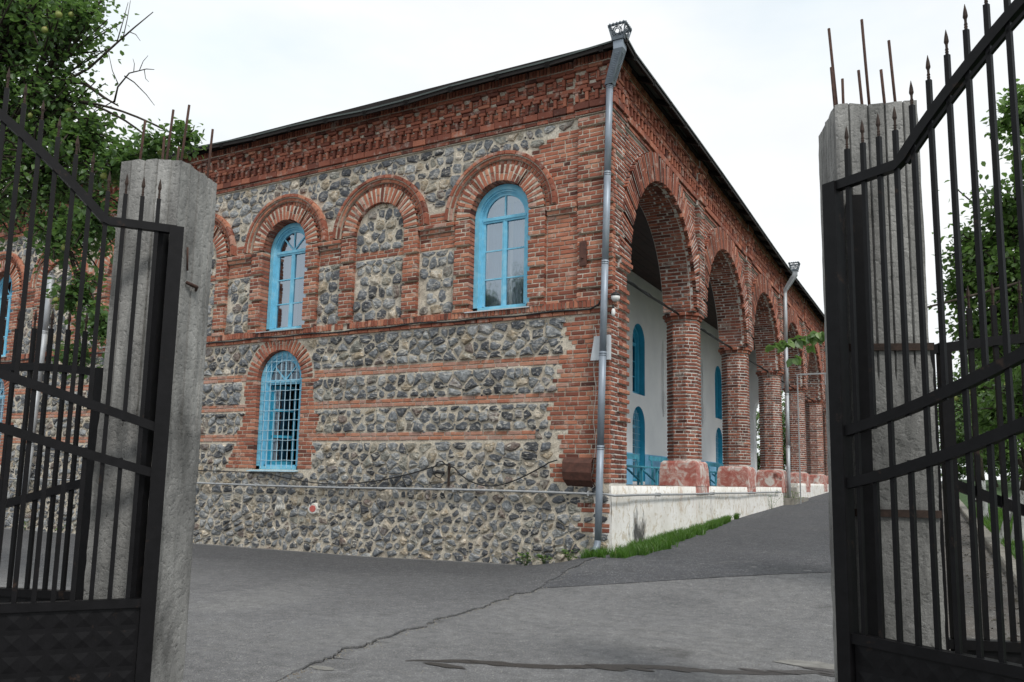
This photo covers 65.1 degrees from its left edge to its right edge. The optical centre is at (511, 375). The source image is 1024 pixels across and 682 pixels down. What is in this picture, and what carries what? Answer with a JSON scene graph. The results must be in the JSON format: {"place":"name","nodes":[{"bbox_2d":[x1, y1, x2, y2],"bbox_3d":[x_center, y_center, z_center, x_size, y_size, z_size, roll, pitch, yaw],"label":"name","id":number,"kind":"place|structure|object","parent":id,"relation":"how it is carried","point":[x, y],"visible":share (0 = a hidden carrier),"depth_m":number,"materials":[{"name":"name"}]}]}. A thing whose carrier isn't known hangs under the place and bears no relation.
{"place":"outdoors","nodes":[
{"label":"outdoors","id":0,"kind":"place"},
{"bbox_2d":[0,529,596,681],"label":"pavement","id":1,"kind":"structure","parent":0,"point":[258,607],"depth_m":8.45,"materials":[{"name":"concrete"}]},
{"bbox_2d":[83,105,216,681],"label":"concrete pillar","id":2,"kind":"structure","parent":1,"relation":"on","point":[188,197],"depth_m":4.71,"materials":[{"name":"grey concrete"}]},
{"bbox_2d":[130,233,168,681],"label":"hinge post","id":3,"kind":"object","parent":2,"relation":"attached to","point":[149,414],"visible":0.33,"depth_m":4.52,"materials":[{"name":"black metal"}]},
{"bbox_2d":[0,68,183,681],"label":"gate leaf","id":4,"kind":"object","parent":3,"relation":"attached to","point":[90,639],"visible":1,"depth_m":4.31,"materials":[{"name":"black metal"}]},
{"bbox_2d":[304,561,584,668],"bbox_3d":[-0.122,2.246,8.331,0.176,0.220,6.654,-2,-8,23],"label":"pavement crack","id":5,"kind":"object","parent":1,"relation":"on","point":[404,630],"visible":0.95,"depth_m":6.41,"materials":[{"name":"black asphalt"}]},
{"bbox_2d":[4,481,941,681],"bbox_3d":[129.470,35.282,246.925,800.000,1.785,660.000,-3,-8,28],"label":"ground","id":6,"kind":"structure","parent":0,"point":[680,622],"depth_m":6.60,"materials":[{"name":"grey asphalt"}]},
{"bbox_2d":[0,0,206,378],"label":"fruit tree","id":7,"kind":"object","parent":6,"relation":"on","point":[47,30],"visible":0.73,"depth_m":7.82,"materials":[{"name":"green plant"}]},
{"bbox_2d":[309,665,333,669],"bbox_3d":[-1.260,1.940,5.316,0.218,0.001,0.108,-3,-8,28],"label":"pavement patch","id":8,"kind":"object","parent":6,"relation":"on","point":[323,668],"visible":1,"depth_m":5.32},
{"bbox_2d":[0,36,827,564],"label":"arcaded building","id":9,"kind":"structure","parent":6,"relation":"on","point":[476,196],"depth_m":14.19,"materials":[{"name":"brick"}]},
{"bbox_2d":[0,379,4,443],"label":"window","id":10,"kind":"structure","parent":9,"relation":"in","point":[2,397],"depth_m":19.40,"materials":[{"name":"blue paint"}]},
{"bbox_2d":[0,275,15,357],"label":"window","id":11,"kind":"structure","parent":9,"relation":"in","point":[8,307],"depth_m":19.83,"materials":[{"name":"blue paint"}]},
{"bbox_2d":[21,275,54,493],"bbox_3d":[-10.799,0.267,18.317,0.350,5.156,0.230,-3,-8,28],"label":"downpipe","id":12,"kind":"object","parent":9,"relation":"attached to","point":[47,311],"visible":0.35,"depth_m":18.35,"materials":[{"name":"metal"}]},
{"bbox_2d":[246,351,301,471],"bbox_3d":[-4.234,0.687,15.108,1.200,2.254,0.694,-3,-8,28],"label":"window","id":13,"kind":"structure","parent":9,"relation":"in","point":[277,411],"depth_m":15.18,"materials":[{"name":"blue paint"}]},
{"bbox_2d":[255,223,308,332],"bbox_3d":[-4.236,-1.864,15.348,1.180,2.154,0.480,-3,-8,28],"label":"window","id":14,"kind":"structure","parent":9,"relation":"in","point":[292,252],"depth_m":15.54,"materials":[{"name":"blue paint"}]},
{"bbox_2d":[1,299,600,362],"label":"power cable","id":15,"kind":"object","parent":9,"relation":"attached to","point":[385,327],"visible":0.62,"depth_m":13.65,"materials":[{"name":"black rubber"}]},
{"bbox_2d":[9,478,780,496],"bbox_3d":[-2.956,2.899,21.205,17.150,0.085,13.120,-3,-8,28],"label":"conduit pipe","id":16,"kind":"object","parent":9,"relation":"attached to","point":[588,493],"visible":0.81,"depth_m":13.36,"materials":[{"name":"grey metal"}]},
{"bbox_2d":[432,463,450,486],"bbox_3d":[-1.151,1.603,12.909,0.336,0.370,0.125,-1,-8,15],"label":"cable bracket","id":17,"kind":"object","parent":9,"relation":"attached to","point":[442,473],"visible":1,"depth_m":12.87,"materials":[{"name":"black metal"}]},
{"bbox_2d":[198,459,557,486],"bbox_3d":[-3.140,1.679,13.991,8.755,0.456,0.109,-3,-9,29],"label":"sagging cable","id":18,"kind":"object","parent":17,"relation":"attached to","point":[391,477],"visible":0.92,"depth_m":13.31,"materials":[{"name":"black rubber"}]},
{"bbox_2d":[464,184,529,312],"bbox_3d":[-0.135,-2.075,13.123,1.180,2.154,0.440,-3,-8,28],"label":"window","id":19,"kind":"structure","parent":9,"relation":"in","point":[500,218],"depth_m":13.26,"materials":[{"name":"blue paint"}]},
{"bbox_2d":[562,457,595,486],"bbox_3d":[0.981,1.418,11.754,0.466,0.441,0.198,-3,-8,28],"label":"vent hood","id":20,"kind":"object","parent":9,"relation":"attached to","point":[576,471],"visible":0.96,"depth_m":11.70,"materials":[{"name":"brown metal"}]},
{"bbox_2d":[579,241,586,266],"bbox_3d":[1.080,-1.849,12.190,0.110,0.395,0.080,-3,-8,28],"label":"junction box","id":21,"kind":"object","parent":9,"relation":"attached to","point":[582,253],"visible":1,"depth_m":12.18,"materials":[{"name":"brown metal"}]},
{"bbox_2d":[584,327,596,498],"bbox_3d":[1.154,0.550,11.825,0.188,2.535,0.018,-3,-9,30],"label":"thin wire","id":22,"kind":"object","parent":9,"relation":"attached to","point":[594,427],"visible":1,"depth_m":11.76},
{"bbox_2d":[590,334,610,360],"bbox_3d":[1.309,-0.403,11.860,0.305,0.370,0.080,-3,-8,28],"label":"meter box","id":23,"kind":"object","parent":9,"relation":"attached to","point":[595,351],"visible":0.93,"depth_m":11.85,"materials":[{"name":"grey metal"}]},
{"bbox_2d":[591,20,631,551],"bbox_3d":[1.456,-1.351,11.656,0.384,7.790,0.699,6,-9,-33],"label":"downpipe","id":24,"kind":"object","parent":9,"relation":"attached to","point":[618,52],"visible":0.98,"depth_m":11.88,"materials":[{"name":"metal"}]},
{"bbox_2d":[611,290,619,301],"bbox_3d":[1.514,-1.175,11.878,0.230,0.184,0.148,-19,-21,69],"label":"wall lamp","id":25,"kind":"object","parent":9,"relation":"attached to","point":[615,296],"visible":1,"depth_m":11.79,"materials":[{"name":"white glass"}]},
{"bbox_2d":[611,304,614,316],"bbox_3d":[1.490,-0.956,11.768,0.060,0.199,0.075,-3,-8,28],"label":"light bulb","id":26,"kind":"object","parent":25,"relation":"hanging from","point":[613,312],"visible":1,"depth_m":11.74,"materials":[{"name":"white glass"}]},
{"bbox_2d":[633,326,638,393],"bbox_3d":[3.287,-0.434,22.134,0.140,1.916,0.952,-3,-8,28],"label":"window","id":27,"kind":"structure","parent":9,"relation":"in","point":[635,334],"depth_m":22.40,"materials":[{"name":"blue glass"}]},
{"bbox_2d":[633,409,639,480],"bbox_3d":[3.257,1.870,21.824,0.174,1.986,0.952,-3,-8,28],"label":"window","id":28,"kind":"structure","parent":9,"relation":"in","point":[636,447],"depth_m":22.08,"materials":[{"name":"blue glass"}]},
{"bbox_2d":[626,453,659,484],"bbox_3d":[2.589,2.132,18.347,0.600,0.746,3.770,-3,-8,28],"label":"railing","id":29,"kind":"object","parent":9,"relation":"on","point":[640,471],"visible":0.34,"depth_m":19.54,"materials":[{"name":"paint"}]},
{"bbox_2d":[648,456,667,484],"bbox_3d":[4.588,2.652,22.022,0.600,0.746,3.400,-3,-8,28],"label":"gallery bench","id":30,"kind":"object","parent":9,"relation":"on","point":[654,458],"visible":0.15,"depth_m":20.82,"materials":[{"name":"paint"}]},
{"bbox_2d":[706,462,722,485],"bbox_3d":[6.858,3.242,26.192,0.600,0.746,3.770,-3,-8,28],"label":"railing","id":31,"kind":"object","parent":9,"relation":"on","point":[717,465],"visible":0.23,"depth_m":25.73,"materials":[{"name":"paint"}]},
{"bbox_2d":[715,370,717,417],"bbox_3d":[7.438,0.645,29.761,0.140,1.916,0.952,-3,-8,28],"label":"window","id":32,"kind":"structure","parent":9,"relation":"in","point":[716,387],"depth_m":30.06,"materials":[{"name":"blue glass"}]},
{"bbox_2d":[716,431,718,470],"bbox_3d":[7.408,2.949,29.451,0.174,1.986,0.952,-3,-8,28],"label":"window","id":33,"kind":"structure","parent":9,"relation":"in","point":[717,459],"depth_m":29.75,"materials":[{"name":"blue glass"}]},
{"bbox_2d":[783,261,799,497],"bbox_3d":[8.515,0.118,24.259,0.542,7.195,0.325,-3,-8,28],"label":"downpipe","id":34,"kind":"object","parent":9,"relation":"attached to","point":[793,276],"visible":0.94,"depth_m":24.30,"materials":[{"name":"metal"}]},
{"bbox_2d":[423,662,465,668],"bbox_3d":[-0.459,1.971,5.448,0.367,0.001,0.094,-3,-8,28],"label":"damp spot","id":35,"kind":"object","parent":6,"relation":"on","point":[444,665],"visible":1,"depth_m":5.45,"materials":[{"name":"asphalt"}]},
{"bbox_2d":[195,543,826,681],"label":"loose grit","id":36,"kind":"object","parent":6,"relation":"on","point":[403,611],"visible":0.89,"depth_m":8.14,"materials":[{"name":"gravel"}]},
{"bbox_2d":[515,552,533,565],"bbox_3d":[0.173,2.732,11.896,0.337,0.226,0.132,-3,-8,28],"label":"weed plant","id":37,"kind":"object","parent":6,"relation":"on","point":[528,560],"visible":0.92,"depth_m":11.91,"materials":[{"name":"green plant"}]},
{"bbox_2d":[535,554,551,563],"bbox_3d":[0.462,2.721,11.769,0.296,0.184,0.125,-3,-8,28],"label":"weed plant","id":38,"kind":"object","parent":6,"relation":"on","point":[540,556],"visible":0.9,"depth_m":11.79,"materials":[{"name":"green plant"}]},
{"bbox_2d":[560,549,576,560],"bbox_3d":[0.817,2.608,11.582,0.269,0.200,0.122,-3,-8,28],"label":"weed plant","id":39,"kind":"object","parent":6,"relation":"on","point":[566,552],"visible":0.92,"depth_m":11.60,"materials":[{"name":"green plant"}]},
{"bbox_2d":[593,666,623,670],"bbox_3d":[0.658,1.992,5.443,0.248,0.001,0.060,-3,-8,28],"label":"damp spot","id":40,"kind":"object","parent":6,"relation":"on","point":[607,668],"visible":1,"depth_m":5.45,"materials":[{"name":"asphalt"}]},
{"bbox_2d":[405,659,834,674],"bbox_3d":[1.027,2.008,5.489,3.551,0.001,0.216,1,-7,3],"label":"damp run off","id":41,"kind":"object","parent":6,"relation":"on","point":[549,666],"visible":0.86,"depth_m":5.50,"materials":[{"name":"concrete"}]},
{"bbox_2d":[466,659,503,665],"bbox_3d":[-0.187,1.992,5.560,0.320,0.001,0.077,-2,-8,24],"label":"damp spot","id":42,"kind":"object","parent":41,"relation":"on","point":[485,662],"visible":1,"depth_m":5.56,"materials":[{"name":"asphalt"}]},
{"bbox_2d":[586,664,627,669],"bbox_3d":[0.651,2.001,5.504,0.326,0.001,0.083,-3,-8,28],"label":"damp spot","id":43,"kind":"object","parent":41,"relation":"on","point":[614,667],"visible":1,"depth_m":5.51,"materials":[{"name":"asphalt"}]},
{"bbox_2d":[739,668,768,671],"bbox_3d":[1.658,2.019,5.494,0.228,0.001,0.065,-3,-8,28],"label":"damp spot","id":44,"kind":"object","parent":41,"relation":"on","point":[754,669],"visible":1,"depth_m":5.50,"materials":[{"name":"asphalt"}]},
{"bbox_2d":[766,669,799,673],"bbox_3d":[1.843,2.015,5.449,0.241,0.001,0.065,-3,-8,28],"label":"damp spot","id":45,"kind":"object","parent":41,"relation":"on","point":[788,672],"visible":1,"depth_m":5.45,"materials":[{"name":"asphalt"}]},
{"bbox_2d":[800,666,833,671],"bbox_3d":[2.155,2.033,5.537,0.324,0.001,0.089,-3,-8,28],"label":"damp spot","id":46,"kind":"object","parent":41,"relation":"on","point":[824,669],"visible":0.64,"depth_m":5.55,"materials":[{"name":"asphalt"}]},
{"bbox_2d":[625,667,653,670],"bbox_3d":[0.862,1.998,5.458,0.236,0.001,0.060,-3,-8,28],"label":"damp spot","id":47,"kind":"object","parent":6,"relation":"on","point":[639,668],"visible":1,"depth_m":5.46,"materials":[{"name":"asphalt"}]},
{"bbox_2d":[579,512,740,558],"bbox_3d":[3.266,2.837,14.635,1.006,0.484,8.398,-3,-8,28],"label":"grass strip","id":48,"kind":"object","parent":6,"relation":"on","point":[667,540],"depth_m":12.13,"materials":[{"name":"green plant"}]},
{"bbox_2d":[593,486,783,550],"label":"terrace wall","id":49,"kind":"structure","parent":6,"relation":"on","point":[635,518],"depth_m":13.94,"materials":[{"name":"white concrete"}]},
{"bbox_2d":[756,407,782,468],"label":"background tree","id":50,"kind":"object","parent":6,"relation":"on","point":[757,425],"visible":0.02,"depth_m":50.35,"materials":[{"name":"green plant"}]},
{"bbox_2d":[757,399,785,470],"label":"background tree","id":51,"kind":"object","parent":6,"relation":"on","point":[784,444],"visible":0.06,"depth_m":45.30,"materials":[{"name":"green plant"}]},
{"bbox_2d":[783,492,808,504],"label":"entrance steps","id":52,"kind":"structure","parent":6,"relation":"on","point":[788,501],"depth_m":23.81,"materials":[{"name":"concrete"}]},
{"bbox_2d":[774,659,833,669],"bbox_3d":[2.148,2.052,5.675,0.282,0.001,0.527,8,-10,-42],"label":"pavement patch","id":53,"kind":"object","parent":6,"relation":"on","point":[816,664],"visible":0.66,"depth_m":5.71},
{"bbox_2d":[791,483,828,497],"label":"terrace wall","id":54,"kind":"structure","parent":6,"relation":"on","point":[816,489],"depth_m":28.45,"materials":[{"name":"white concrete"}]},
{"bbox_2d":[818,19,945,681],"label":"concrete pillar","id":55,"kind":"structure","parent":6,"relation":"on","point":[909,439],"depth_m":3.94,"materials":[{"name":"grey concrete"}]},
{"bbox_2d":[852,194,878,636],"bbox_3d":[1.690,0.426,3.839,0.055,2.660,0.055,0,-8,9],"label":"hinge post","id":56,"kind":"object","parent":55,"relation":"attached to","point":[868,508],"visible":0.56,"depth_m":3.85,"materials":[{"name":"black metal"}]},
{"bbox_2d":[822,0,1023,681],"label":"gate leaf","id":57,"kind":"object","parent":56,"relation":"attached to","point":[863,656],"visible":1,"depth_m":3.52,"materials":[{"name":"black metal"}]},
{"bbox_2d":[765,78,1023,448],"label":"fruit tree","id":58,"kind":"object","parent":6,"relation":"on","point":[987,417],"visible":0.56,"depth_m":7.72,"materials":[{"name":"green plant"}]},
{"bbox_2d":[941,484,1016,586],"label":"kerb","id":59,"kind":"structure","parent":6,"relation":"on","point":[987,532],"depth_m":11.94,"materials":[{"name":"concrete"}]},
{"bbox_2d":[941,486,1020,650],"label":"verge","id":60,"kind":"structure","parent":6,"relation":"on","point":[970,623],"depth_m":8.29,"materials":[{"name":"grey concrete"}]},
{"bbox_2d":[943,522,1019,638],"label":"fallen leaves","id":61,"kind":"object","parent":60,"relation":"on","point":[987,577],"visible":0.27,"depth_m":9.08,"materials":[{"name":"plant"}]},
{"bbox_2d":[1007,453,1022,484],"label":"background tree","id":62,"kind":"object","parent":6,"relation":"on","point":[1019,469],"visible":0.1,"depth_m":31.49,"materials":[{"name":"green plant"}]},
{"bbox_2d":[7,0,1023,480],"label":"sky","id":63,"kind":"structure","parent":0,"point":[751,79],"materials":[{"name":"white"}]},
{"bbox_2d":[541,492,830,587],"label":"road","id":64,"kind":"structure","parent":0,"point":[784,539],"depth_m":11.41,"materials":[{"name":"grey asphalt"}]},
{"bbox_2d":[796,373,825,503],"bbox_3d":[10.341,1.842,23.480,3.760,3.961,0.045,-3,-8,28],"label":"steel frame","id":65,"kind":"object","parent":64,"relation":"on","point":[798,419],"visible":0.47,"depth_m":24.35,"materials":[{"name":"metal"}]},
{"bbox_2d":[959,479,1011,531],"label":"lawn","id":66,"kind":"structure","parent":0,"point":[963,498],"depth_m":30.32,"materials":[{"name":"plant"}]},
{"bbox_2d":[939,422,965,480],"bbox_3d":[21.034,3.594,38.481,3.004,3.780,2.939,-3,-8,28],"label":"hedge bush","id":67,"kind":"object","parent":66,"relation":"on","point":[961,473],"visible":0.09,"depth_m":38.07,"materials":[{"name":"green plant"}]},
{"bbox_2d":[935,362,988,518],"bbox_3d":[9.851,1.256,17.012,2.074,3.793,2.249,6,-9,-30],"label":"fruit tree","id":68,"kind":"object","parent":66,"relation":"on","point":[959,410],"visible":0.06,"depth_m":16.91,"materials":[{"name":"green plant"}]},
{"bbox_2d":[938,415,1017,480],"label":"background tree","id":69,"kind":"object","parent":66,"relation":"on","point":[940,447],"visible":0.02,"depth_m":46.88,"materials":[{"name":"green plant"}]},
{"bbox_2d":[953,248,1023,544],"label":"fruit tree","id":70,"kind":"object","parent":66,"relation":"on","point":[996,447],"visible":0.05,"depth_m":11.69,"materials":[{"name":"green plant"}]},
{"bbox_2d":[957,402,1021,486],"bbox_3d":[21.747,2.549,35.896,3.735,5.308,4.359,1,-7,3],"label":"background tree","id":71,"kind":"object","parent":66,"relation":"on","point":[963,459],"visible":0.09,"depth_m":35.46,"materials":[{"name":"green plant"}]},
{"bbox_2d":[996,464,1022,481],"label":"hedge bush","id":72,"kind":"object","parent":66,"relation":"on","point":[998,471],"visible":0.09,"depth_m":38.12,"materials":[{"name":"green plant"}]},
{"bbox_2d":[966,506,1023,558],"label":"lawn grass","id":73,"kind":"structure","parent":0,"point":[987,523],"depth_m":14.77,"materials":[{"name":"green plant"}]},
{"bbox_3d":[-3.666,0.844,4.905,0.114,2.100,0.114,-3,-8,28],"label":"fence post","id":74,"kind":"object","parent":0,"visible":0},
{"bbox_2d":[0,310,103,602],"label":"wicket gate","id":75,"kind":"structure","parent":74,"relation":"attached to","point":[24,594],"depth_m":4.77,"materials":[{"name":"black metal"}]},
{"bbox_3d":[3.374,0.820,3.675,0.114,2.100,0.114,-3,-8,28],"label":"fence post","id":76,"kind":"object","parent":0,"visible":0},
{"bbox_2d":[930,280,1023,663],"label":"wicket gate","id":77,"kind":"structure","parent":76,"relation":"attached to","point":[947,425],"depth_m":3.89,"materials":[{"name":"black metal"}]}
]}

